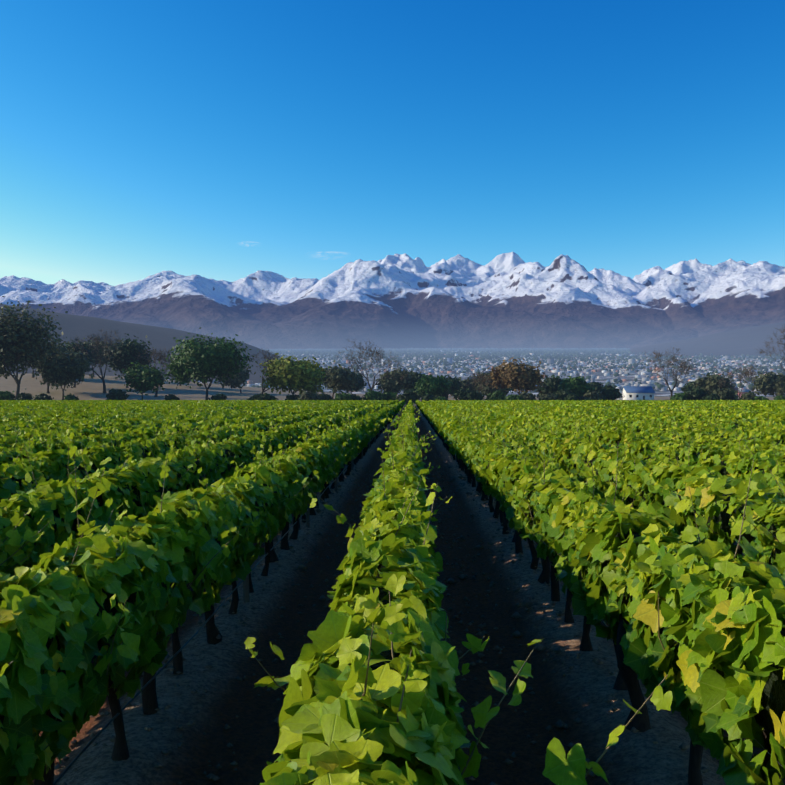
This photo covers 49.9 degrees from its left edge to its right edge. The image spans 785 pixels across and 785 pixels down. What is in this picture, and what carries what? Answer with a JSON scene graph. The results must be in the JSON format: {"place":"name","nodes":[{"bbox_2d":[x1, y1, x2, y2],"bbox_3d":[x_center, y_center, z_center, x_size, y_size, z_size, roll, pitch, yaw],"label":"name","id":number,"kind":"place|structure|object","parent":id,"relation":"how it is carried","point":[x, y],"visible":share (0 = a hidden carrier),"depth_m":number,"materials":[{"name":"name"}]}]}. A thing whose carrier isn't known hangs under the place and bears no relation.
{"place":"outdoors","nodes":[
{"label":"outdoors","id":0,"kind":"place"},
{"bbox_2d":[0,304,277,383],"bbox_3d":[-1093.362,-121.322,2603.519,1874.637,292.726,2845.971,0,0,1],"label":"foothill","id":1,"kind":"structure","parent":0,"point":[73,327],"depth_m":2305.71,"materials":[{"name":"grey"}]},
{"bbox_2d":[0,356,784,784],"bbox_3d":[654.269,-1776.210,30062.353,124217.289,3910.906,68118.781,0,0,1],"label":"ground","id":2,"kind":"structure","parent":0,"point":[252,738],"depth_m":8.40,"materials":[{"name":"soil"}]},
{"bbox_2d":[0,390,14,399],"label":"shrub","id":3,"kind":"object","parent":2,"relation":"on","point":[6,395],"visible":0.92,"depth_m":287.53,"materials":[{"name":"green plant"}]},
{"bbox_2d":[16,392,32,399],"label":"shrub","id":4,"kind":"object","parent":2,"relation":"on","point":[24,396],"visible":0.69,"depth_m":278.77,"materials":[{"name":"green plant"}]},
{"bbox_2d":[20,341,40,377],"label":"olive tree","id":5,"kind":"object","parent":2,"relation":"on","point":[29,367],"depth_m":403.42,"materials":[{"name":"green plant"}]},
{"bbox_2d":[0,296,68,399],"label":"tall tree","id":6,"kind":"object","parent":2,"relation":"on","point":[17,347],"visible":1,"depth_m":286.16,"materials":[{"name":"green plant"}]},
{"bbox_2d":[32,393,53,399],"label":"shrub","id":7,"kind":"object","parent":2,"relation":"on","point":[43,396],"visible":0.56,"depth_m":275.05,"materials":[{"name":"green plant"}]},
{"bbox_2d":[28,339,81,392],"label":"tree","id":8,"kind":"object","parent":2,"relation":"on","point":[63,349],"visible":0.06,"depth_m":330.14,"materials":[{"name":"green plant"}]},
{"bbox_2d":[32,347,95,399],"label":"olive tree","id":9,"kind":"object","parent":2,"relation":"on","point":[72,367],"visible":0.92,"depth_m":299.53,"materials":[{"name":"green plant"}]},
{"bbox_2d":[63,393,78,399],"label":"shrub","id":10,"kind":"object","parent":2,"relation":"on","point":[70,397],"visible":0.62,"depth_m":283.77,"materials":[{"name":"green plant"}]},
{"bbox_2d":[58,340,99,387],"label":"tree","id":11,"kind":"object","parent":2,"relation":"on","point":[70,346],"visible":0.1,"depth_m":361.79,"materials":[{"name":"green plant"}]},
{"bbox_2d":[79,338,110,376],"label":"tree","id":12,"kind":"object","parent":2,"relation":"on","point":[90,343],"visible":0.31,"depth_m":420.40,"materials":[{"name":"green plant"}]},
{"bbox_2d":[66,326,124,392],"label":"bare tree","id":13,"kind":"object","parent":2,"relation":"on","point":[96,339],"visible":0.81,"depth_m":341.68,"materials":[{"name":"brown plant"}]},
{"bbox_2d":[106,388,129,399],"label":"shrub","id":14,"kind":"object","parent":2,"relation":"on","point":[116,394],"visible":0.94,"depth_m":288.05,"materials":[{"name":"green plant"}]},
{"bbox_2d":[101,333,154,387],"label":"tree","id":15,"kind":"object","parent":2,"relation":"on","point":[128,353],"visible":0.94,"depth_m":368.16,"materials":[{"name":"green plant"}]},
{"bbox_2d":[115,361,169,399],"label":"green tree","id":16,"kind":"object","parent":2,"relation":"on","point":[141,380],"visible":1,"depth_m":299.62,"materials":[{"name":"green plant"}]},
{"bbox_2d":[140,348,172,396],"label":"bare tree","id":17,"kind":"object","parent":2,"relation":"on","point":[160,353],"visible":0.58,"depth_m":331.96,"materials":[{"name":"brown plant"}]},
{"bbox_2d":[164,394,179,399],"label":"shrub","id":18,"kind":"object","parent":2,"relation":"on","point":[171,397],"visible":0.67,"depth_m":288.40,"materials":[{"name":"green plant"}]},
{"bbox_2d":[165,359,183,385],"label":"dark tree","id":19,"kind":"object","parent":2,"relation":"on","point":[172,375],"depth_m":395.49,"materials":[{"name":"green plant"}]},
{"bbox_2d":[159,327,257,399],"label":"tree","id":20,"kind":"object","parent":2,"relation":"on","point":[202,361],"visible":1,"depth_m":295.68,"materials":[{"name":"green plant"}]},
{"bbox_2d":[208,393,226,399],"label":"shrub","id":21,"kind":"object","parent":2,"relation":"on","point":[222,396],"visible":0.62,"depth_m":277.57,"materials":[{"name":"green plant"}]},
{"bbox_2d":[215,365,252,392],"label":"olive tree","id":22,"kind":"object","parent":2,"relation":"on","point":[242,378],"visible":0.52,"depth_m":376.14,"materials":[{"name":"green plant"}]},
{"bbox_2d":[247,394,257,399],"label":"shrub","id":23,"kind":"object","parent":2,"relation":"on","point":[253,397],"visible":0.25,"depth_m":285.60,"materials":[{"name":"green plant"}]},
{"bbox_2d":[254,392,277,399],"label":"shrub","id":24,"kind":"object","parent":2,"relation":"on","point":[264,396],"visible":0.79,"depth_m":270.96,"materials":[{"name":"green plant"}]},
{"bbox_2d":[250,348,282,393],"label":"bare tree","id":25,"kind":"object","parent":2,"relation":"on","point":[265,358],"visible":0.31,"depth_m":309.76,"materials":[{"name":"brown plant"}]},
{"bbox_2d":[254,353,328,394],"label":"yellow tree","id":26,"kind":"object","parent":2,"relation":"on","point":[299,375],"visible":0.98,"depth_m":287.18,"materials":[{"name":"green plant"}]},
{"bbox_2d":[285,394,298,399],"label":"shrub","id":27,"kind":"object","parent":2,"relation":"on","point":[291,397],"visible":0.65,"depth_m":285.45,"materials":[{"name":"green plant"}]},
{"bbox_2d":[296,390,321,399],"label":"shrub","id":28,"kind":"object","parent":2,"relation":"on","point":[309,395],"visible":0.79,"depth_m":275.22,"materials":[{"name":"green plant"}]},
{"bbox_2d":[316,370,331,393],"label":"bare tree","id":29,"kind":"object","parent":2,"relation":"on","point":[325,379],"visible":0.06,"depth_m":297.47,"materials":[{"name":"brown plant"}]},
{"bbox_2d":[320,393,333,399],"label":"shrub","id":30,"kind":"object","parent":2,"relation":"on","point":[323,396],"visible":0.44,"depth_m":288.36,"materials":[{"name":"green plant"}]},
{"bbox_2d":[1,413,665,760],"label":"trellis posts","id":31,"kind":"object","parent":2,"relation":"on","point":[246,597],"depth_m":16.87,"materials":[{"name":"brown wood"}]},
{"bbox_2d":[318,360,361,397],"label":"olive tree","id":32,"kind":"object","parent":2,"relation":"on","point":[344,378],"visible":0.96,"depth_m":325.04,"materials":[{"name":"green plant"}]},
{"bbox_2d":[332,392,351,399],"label":"shrub","id":33,"kind":"object","parent":2,"relation":"on","point":[342,396],"visible":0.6,"depth_m":271.98,"materials":[{"name":"green plant"}]},
{"bbox_2d":[341,372,366,393],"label":"dark tree","id":34,"kind":"object","parent":2,"relation":"on","point":[359,386],"visible":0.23,"depth_m":367.71,"materials":[{"name":"green plant"}]},
{"bbox_2d":[350,394,361,399],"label":"shrub","id":35,"kind":"object","parent":2,"relation":"on","point":[355,397],"visible":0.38,"depth_m":273.25,"materials":[{"name":"green plant"}]},
{"bbox_2d":[361,389,382,399],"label":"shrub","id":36,"kind":"object","parent":2,"relation":"on","point":[372,395],"visible":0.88,"depth_m":278.69,"materials":[{"name":"green plant"}]},
{"bbox_2d":[338,337,410,390],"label":"bare tree","id":37,"kind":"object","parent":2,"relation":"on","point":[376,354],"visible":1,"depth_m":299.48,"materials":[{"name":"brown plant"}]},
{"bbox_2d":[380,391,396,400],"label":"shrub","id":38,"kind":"object","parent":2,"relation":"on","point":[387,395],"visible":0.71,"depth_m":286.93,"materials":[{"name":"green plant"}]},
{"bbox_2d":[4,405,775,784],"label":"vine trunks","id":39,"kind":"object","parent":2,"relation":"on","point":[626,679],"depth_m":7.91,"materials":[{"name":"brown wood"}]},
{"bbox_2d":[0,408,784,784],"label":"vine shoots","id":40,"kind":"object","parent":39,"relation":"attached to","point":[424,542],"visible":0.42,"depth_m":7.76,"materials":[{"name":"green plant"}]},
{"bbox_2d":[0,400,784,748],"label":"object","id":41,"kind":"object","parent":2,"relation":"on","point":[774,694],"visible":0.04,"depth_m":9.52,"materials":[{"name":"green plant"}]},
{"bbox_2d":[0,443,784,784],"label":"vine leaves","id":42,"kind":"object","parent":41,"relation":"attached to","point":[334,729],"visible":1,"depth_m":4.69,"materials":[{"name":"green plant"}]},
{"bbox_2d":[0,407,784,584],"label":"vine leaves","id":43,"kind":"object","parent":41,"relation":"attached to","point":[710,484],"visible":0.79,"depth_m":14.12,"materials":[{"name":"green plant"}]},
{"bbox_2d":[0,401,784,454],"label":"vine leaves","id":44,"kind":"object","parent":41,"relation":"attached to","point":[444,423],"visible":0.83,"depth_m":43.55,"materials":[{"name":"green plant"}]},
{"bbox_2d":[0,400,784,418],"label":"vine leaves","id":45,"kind":"object","parent":41,"relation":"attached to","point":[396,405],"visible":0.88,"depth_m":125.01,"materials":[{"name":"green plant"}]},
{"bbox_2d":[374,367,413,394],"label":"olive tree","id":46,"kind":"object","parent":2,"relation":"on","point":[390,384],"visible":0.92,"depth_m":324.89,"materials":[{"name":"green plant"}]},
{"bbox_2d":[55,464,744,784],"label":"soil clods","id":47,"kind":"object","parent":2,"relation":"on","point":[527,603],"visible":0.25,"depth_m":9.82,"materials":[{"name":"soil"}]},
{"bbox_2d":[392,389,420,404],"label":"shrub","id":48,"kind":"object","parent":2,"relation":"on","point":[407,396],"visible":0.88,"depth_m":272.72,"materials":[{"name":"green plant"}]},
{"bbox_2d":[400,368,424,392],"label":"dark tree","id":49,"kind":"object","parent":2,"relation":"on","point":[416,376],"visible":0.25,"depth_m":335.14,"materials":[{"name":"green plant"}]},
{"bbox_2d":[419,394,434,401],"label":"shrub","id":50,"kind":"object","parent":2,"relation":"on","point":[426,397],"visible":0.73,"depth_m":285.16,"materials":[{"name":"green plant"}]},
{"bbox_2d":[410,372,452,397],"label":"green tree","id":51,"kind":"object","parent":2,"relation":"on","point":[430,384],"visible":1,"depth_m":296.36,"materials":[{"name":"green plant"}]},
{"bbox_2d":[433,396,446,400],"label":"shrub","id":52,"kind":"object","parent":2,"relation":"on","point":[440,398],"visible":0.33,"depth_m":272.76,"materials":[{"name":"green plant"}]},
{"bbox_2d":[435,375,465,399],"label":"dark tree","id":53,"kind":"object","parent":2,"relation":"on","point":[457,384],"visible":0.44,"depth_m":355.21,"materials":[{"name":"green plant"}]},
{"bbox_2d":[454,388,470,399],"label":"shrub","id":54,"kind":"object","parent":2,"relation":"on","point":[459,394],"visible":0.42,"depth_m":286.98,"materials":[{"name":"green plant"}]},
{"bbox_2d":[449,375,478,397],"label":"olive tree","id":55,"kind":"object","parent":2,"relation":"on","point":[470,387],"visible":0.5,"depth_m":397.09,"materials":[{"name":"green plant"}]},
{"bbox_2d":[463,390,484,399],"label":"shrub","id":56,"kind":"object","parent":2,"relation":"on","point":[474,395],"visible":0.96,"depth_m":283.99,"materials":[{"name":"green plant"}]},
{"bbox_2d":[165,350,784,390],"bbox_3d":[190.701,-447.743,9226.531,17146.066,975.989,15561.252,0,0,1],"label":"city buildings","id":57,"kind":"structure","parent":2,"relation":"on","point":[646,381],"depth_m":2678.66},
{"bbox_2d":[461,370,493,390],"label":"bare tree","id":58,"kind":"object","parent":2,"relation":"on","point":[480,378],"visible":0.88,"depth_m":307.90,"materials":[{"name":"brown plant"}]},
{"bbox_2d":[171,347,784,392],"bbox_3d":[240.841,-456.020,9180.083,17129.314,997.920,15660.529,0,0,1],"label":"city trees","id":59,"kind":"object","parent":2,"relation":"on","point":[544,353],"visible":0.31,"depth_m":4387.73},
{"bbox_2d":[473,367,500,397],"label":"olive tree","id":60,"kind":"object","parent":2,"relation":"on","point":[487,389],"visible":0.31,"depth_m":321.62,"materials":[{"name":"green plant"}]},
{"bbox_2d":[484,390,505,399],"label":"shrub","id":61,"kind":"object","parent":2,"relation":"on","point":[498,395],"visible":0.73,"depth_m":286.80,"materials":[{"name":"green plant"}]},
{"bbox_2d":[496,388,512,394],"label":"house","id":62,"kind":"structure","parent":2,"relation":"on","point":[505,392],"depth_m":363.70,"materials":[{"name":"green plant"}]},
{"bbox_2d":[502,394,524,399],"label":"shrub","id":63,"kind":"object","parent":2,"relation":"on","point":[513,397],"visible":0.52,"depth_m":270.48,"materials":[{"name":"green plant"}]},
{"bbox_2d":[482,357,554,394],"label":"tree","id":64,"kind":"object","parent":2,"relation":"on","point":[516,377],"visible":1,"depth_m":294.76,"materials":[{"name":"brown plant"}]},
{"bbox_2d":[520,391,535,399],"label":"shrub","id":65,"kind":"object","parent":2,"relation":"on","point":[527,396],"visible":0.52,"depth_m":279.46,"materials":[{"name":"green plant"}]},
{"bbox_2d":[537,392,559,399],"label":"shrub","id":66,"kind":"object","parent":2,"relation":"on","point":[549,396],"visible":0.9,"depth_m":278.07,"materials":[{"name":"green plant"}]},
{"bbox_2d":[537,374,562,395],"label":"dark tree","id":67,"kind":"object","parent":2,"relation":"on","point":[552,386],"visible":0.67,"depth_m":313.88,"materials":[{"name":"green plant"}]},
{"bbox_2d":[554,388,572,399],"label":"shrub","id":68,"kind":"object","parent":2,"relation":"on","point":[561,394],"visible":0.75,"depth_m":283.64,"materials":[{"name":"green plant"}]},
{"bbox_2d":[564,393,580,399],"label":"shrub","id":69,"kind":"object","parent":2,"relation":"on","point":[571,396],"visible":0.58,"depth_m":270.22,"materials":[{"name":"green plant"}]},
{"bbox_2d":[558,376,594,398],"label":"green tree","id":70,"kind":"object","parent":2,"relation":"on","point":[578,386],"visible":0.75,"depth_m":293.73,"materials":[{"name":"green plant"}]},
{"bbox_2d":[581,390,603,399],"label":"shrub","id":71,"kind":"object","parent":2,"relation":"on","point":[593,395],"visible":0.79,"depth_m":285.90,"materials":[{"name":"green plant"}]},
{"bbox_2d":[587,382,603,391],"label":"dark tree","id":72,"kind":"object","parent":2,"relation":"on","point":[597,386],"visible":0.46,"depth_m":344.88,"materials":[{"name":"green plant"}]},
{"bbox_2d":[601,384,622,399],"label":"dark tree","id":73,"kind":"object","parent":2,"relation":"on","point":[609,392],"visible":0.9,"depth_m":296.49,"materials":[{"name":"green plant"}]},
{"bbox_2d":[621,386,654,399],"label":"house","id":74,"kind":"structure","parent":2,"relation":"on","point":[638,392],"depth_m":394.01,"materials":[{"name":"white paint"}]},
{"bbox_2d":[641,346,699,397],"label":"bare tree","id":75,"kind":"object","parent":2,"relation":"on","point":[683,363],"visible":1,"depth_m":293.63,"materials":[{"name":"brown plant"}]},
{"bbox_2d":[670,393,687,399],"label":"shrub","id":76,"kind":"object","parent":2,"relation":"on","point":[680,396],"visible":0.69,"depth_m":269.80,"materials":[{"name":"green plant"}]},
{"bbox_2d":[681,381,695,392],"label":"dark tree","id":77,"kind":"object","parent":2,"relation":"on","point":[688,386],"visible":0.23,"depth_m":376.35,"materials":[{"name":"green plant"}]},
{"bbox_2d":[684,386,707,399],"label":"shrub","id":78,"kind":"object","parent":2,"relation":"on","point":[697,394],"visible":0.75,"depth_m":276.38,"materials":[{"name":"green plant"}]},
{"bbox_2d":[702,393,720,399],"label":"shrub","id":79,"kind":"object","parent":2,"relation":"on","point":[711,396],"visible":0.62,"depth_m":269.42,"materials":[{"name":"green plant"}]},
{"bbox_2d":[691,371,734,393],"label":"olive tree","id":80,"kind":"object","parent":2,"relation":"on","point":[709,383],"visible":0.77,"depth_m":324.06,"materials":[{"name":"green plant"}]},
{"bbox_2d":[712,388,738,399],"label":"shrub","id":81,"kind":"object","parent":2,"relation":"on","point":[726,394],"visible":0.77,"depth_m":269.94,"materials":[{"name":"green plant"}]},
{"bbox_2d":[718,365,761,397],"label":"bare tree","id":82,"kind":"object","parent":2,"relation":"on","point":[745,375],"visible":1,"depth_m":296.91,"materials":[{"name":"brown plant"}]},
{"bbox_2d":[738,388,749,396],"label":"pink house","id":83,"kind":"structure","parent":2,"relation":"on","point":[743,391],"depth_m":508.04,"materials":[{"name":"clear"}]},
{"bbox_2d":[738,391,759,399],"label":"shrub","id":84,"kind":"object","parent":2,"relation":"on","point":[749,395],"visible":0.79,"depth_m":280.93,"materials":[{"name":"green plant"}]},
{"bbox_2d":[739,362,763,391],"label":"bare tree","id":85,"kind":"object","parent":2,"relation":"on","point":[752,375],"visible":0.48,"depth_m":416.21,"materials":[{"name":"brown plant"}]},
{"bbox_2d":[750,396,768,399],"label":"shrub","id":86,"kind":"object","parent":2,"relation":"on","point":[759,398],"visible":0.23,"depth_m":269.32,"materials":[{"name":"green plant"}]},
{"bbox_2d":[752,371,784,397],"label":"olive tree","id":87,"kind":"object","parent":2,"relation":"on","point":[770,383],"visible":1,"depth_m":343.48,"materials":[{"name":"green plant"}]},
{"bbox_2d":[757,326,784,370],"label":"bare tree","id":88,"kind":"object","parent":2,"relation":"on","point":[770,352],"visible":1,"depth_m":267.71,"materials":[{"name":"brown plant"}]},
{"bbox_2d":[774,395,784,399],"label":"shrub","id":89,"kind":"object","parent":2,"relation":"on","point":[780,397],"visible":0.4,"depth_m":280.23,"materials":[{"name":"green plant"}]},
{"bbox_2d":[0,252,784,348],"bbox_3d":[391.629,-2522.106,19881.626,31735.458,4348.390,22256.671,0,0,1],"label":"mountain range","id":90,"kind":"structure","parent":0,"point":[500,301],"depth_m":13375.94,"materials":[{"name":"white snow"}]},
{"bbox_2d":[0,0,784,285],"label":"sky","id":91,"kind":"structure","parent":0,"point":[227,140],"materials":[{"name":"blue"}]},
{"bbox_2d":[53,433,782,784],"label":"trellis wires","id":92,"kind":"object","parent":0,"point":[187,643],"visible":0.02,"depth_m":6.75,"materials":[{"name":"grey metal"}]},
{"bbox_2d":[616,389,622,399],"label":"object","id":93,"kind":"structure","parent":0,"point":[621,391],"depth_m":398.87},
{"bbox_2d":[628,322,784,357],"bbox_3d":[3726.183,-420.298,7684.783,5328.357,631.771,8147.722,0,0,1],"label":"foothill","id":94,"kind":"structure","parent":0,"point":[753,340],"depth_m":6411.77,"materials":[{"name":"grey"}]}
]}

